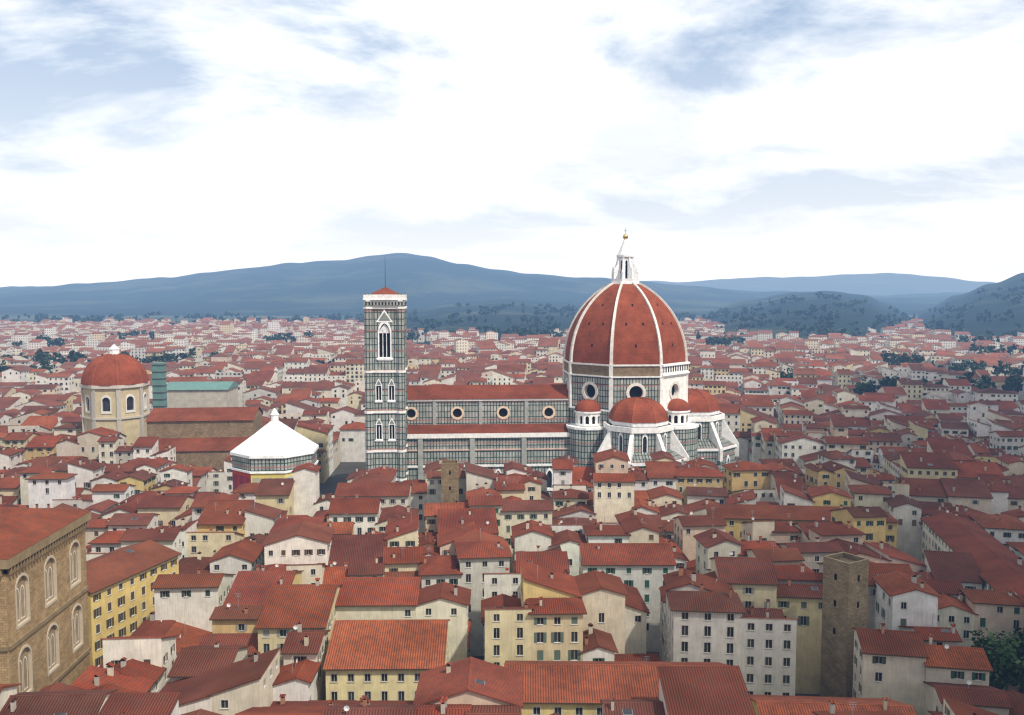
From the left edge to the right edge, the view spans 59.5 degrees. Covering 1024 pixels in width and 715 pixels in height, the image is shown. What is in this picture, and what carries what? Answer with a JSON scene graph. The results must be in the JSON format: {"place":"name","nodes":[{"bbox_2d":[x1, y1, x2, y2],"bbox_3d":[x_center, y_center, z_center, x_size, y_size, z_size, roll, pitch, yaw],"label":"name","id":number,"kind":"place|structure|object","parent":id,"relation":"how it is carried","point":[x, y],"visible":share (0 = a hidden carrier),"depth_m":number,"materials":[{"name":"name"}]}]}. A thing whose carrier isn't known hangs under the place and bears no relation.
{"place":"outdoors","nodes":[
{"label":"outdoors","id":0,"kind":"place"},
{"bbox_2d":[0,315,917,696],"bbox_3d":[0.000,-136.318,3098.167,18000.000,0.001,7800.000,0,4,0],"label":"ground plain","id":1,"kind":"structure","parent":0,"point":[342,471],"depth_m":446.34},
{"bbox_2d":[0,507,90,692],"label":"stone building","id":2,"kind":"structure","parent":1,"relation":"on","point":[44,627],"depth_m":167.03,"materials":[{"name":"stone"}]},
{"bbox_2d":[79,345,262,471],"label":"domed church","id":3,"kind":"structure","parent":1,"relation":"on","point":[204,424],"depth_m":395.08,"materials":[{"name":"stone"}]},
{"bbox_2d":[230,408,318,489],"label":"baptistery","id":4,"kind":"structure","parent":1,"relation":"on","point":[274,447],"depth_m":320.35,"materials":[{"name":"stone"}]},
{"bbox_2d":[363,278,407,481],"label":"bell tower","id":5,"kind":"structure","parent":1,"relation":"on","point":[385,355],"depth_m":351.83,"materials":[{"name":"stone"}]},
{"bbox_2d":[0,316,1023,359],"bbox_3d":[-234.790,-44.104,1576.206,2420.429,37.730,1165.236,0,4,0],"label":"city","id":6,"kind":"object","parent":1,"relation":"on","point":[92,340],"visible":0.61,"depth_m":1339.76,"materials":[{"name":"tile"}]},
{"bbox_2d":[0,278,1023,693],"bbox_3d":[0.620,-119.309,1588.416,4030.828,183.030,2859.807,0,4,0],"label":"trees","id":7,"kind":"object","parent":1,"relation":"on","point":[1006,658],"visible":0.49,"depth_m":1478.99,"materials":[{"name":"green plant"}]},
{"bbox_2d":[0,413,1023,714],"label":"city","id":8,"kind":"object","parent":1,"relation":"on","point":[836,565],"visible":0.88,"depth_m":196.73,"materials":[{"name":"tile"}]},
{"bbox_2d":[0,338,1023,461],"bbox_3d":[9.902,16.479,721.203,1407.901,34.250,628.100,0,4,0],"label":"city buildings","id":9,"kind":"structure","parent":1,"relation":"on","point":[743,385],"depth_m":651.29,"materials":[{"name":"tile"}]},
{"bbox_2d":[365,228,738,496],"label":"cathedral","id":10,"kind":"structure","parent":1,"relation":"on","point":[623,387],"depth_m":373.07,"materials":[{"name":"stone"}]},
{"bbox_2d":[0,253,1023,346],"bbox_3d":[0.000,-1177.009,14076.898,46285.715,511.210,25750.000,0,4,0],"label":"hills","id":11,"kind":"structure","parent":0,"point":[436,289],"depth_m":4936.64,"materials":[{"name":"plant"}]},
{"bbox_2d":[0,0,1023,286],"label":"sky","id":12,"kind":"structure","parent":0,"point":[140,139],"materials":[{"name":"white"}]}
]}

